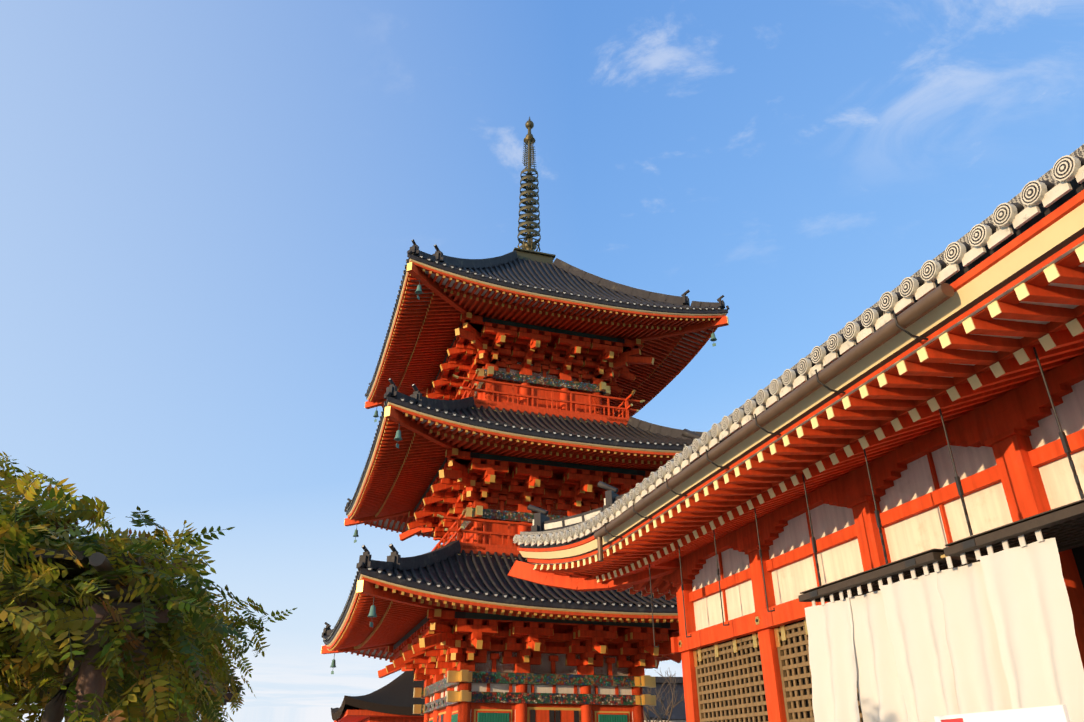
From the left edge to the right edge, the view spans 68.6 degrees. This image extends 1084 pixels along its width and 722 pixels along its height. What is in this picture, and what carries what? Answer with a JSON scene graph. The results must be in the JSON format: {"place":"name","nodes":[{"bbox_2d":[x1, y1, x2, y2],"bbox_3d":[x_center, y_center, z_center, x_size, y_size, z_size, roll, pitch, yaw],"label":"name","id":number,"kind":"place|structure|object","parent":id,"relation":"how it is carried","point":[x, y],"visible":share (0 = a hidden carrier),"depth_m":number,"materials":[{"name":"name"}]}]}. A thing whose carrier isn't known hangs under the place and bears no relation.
{"place":"outdoors","nodes":[
{"label":"outdoors","id":0,"kind":"place"},
{"bbox_2d":[331,671,424,721],"bbox_3d":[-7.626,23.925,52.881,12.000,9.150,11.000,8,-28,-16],"label":"building roof","id":1,"kind":"structure","parent":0,"point":[394,700],"depth_m":48.77,"materials":[{"name":"tile"}]},
{"bbox_2d":[0,0,1083,721],"label":"sky","id":2,"kind":"structure","parent":0,"point":[211,211],"materials":[{"name":"blue"}]},
{"bbox_2d":[642,677,685,721],"bbox_3d":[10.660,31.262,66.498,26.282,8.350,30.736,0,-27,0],"label":"distant roofs","id":3,"kind":"structure","parent":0,"point":[678,714],"depth_m":55.85,"materials":[{"name":"tile"}]},
{"bbox_2d":[508,144,1083,721],"bbox_3d":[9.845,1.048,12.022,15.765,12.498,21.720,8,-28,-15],"label":"temple building","id":4,"kind":"structure","parent":0,"point":[874,512],"depth_m":9.34,"materials":[{"name":"painted wood"},{"name":"tile"},{"name":"plaster"}]},
{"label":"ground","id":5,"kind":"structure","parent":0,"visible":0},
{"bbox_2d":[0,505,240,721],"bbox_3d":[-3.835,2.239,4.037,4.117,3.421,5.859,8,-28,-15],"label":"tree","id":6,"kind":"object","parent":5,"relation":"on","point":[91,679],"visible":0.1,"depth_m":3.06,"materials":[{"name":"green plant"}]},
{"bbox_2d":[0,452,297,721],"bbox_3d":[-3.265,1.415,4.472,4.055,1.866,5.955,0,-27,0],"label":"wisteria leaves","id":7,"kind":"object","parent":6,"relation":"attached to","point":[33,519],"visible":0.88,"depth_m":3.09,"materials":[{"name":"green plant"}]},
{"bbox_2d":[321,116,728,721],"bbox_3d":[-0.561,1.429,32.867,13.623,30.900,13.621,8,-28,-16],"label":"pagoda","id":8,"kind":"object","parent":5,"relation":"on","point":[505,391],"visible":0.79,"depth_m":27.53,"materials":[{"name":"painted wood"},{"name":"tile"},{"name":"plaster"}]},
{"bbox_2d":[642,669,684,721],"bbox_3d":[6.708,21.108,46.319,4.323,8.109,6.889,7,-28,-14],"label":"bare tree","id":9,"kind":"object","parent":5,"relation":"on","point":[666,710],"visible":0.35,"depth_m":44.62,"materials":[{"name":"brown plant"}]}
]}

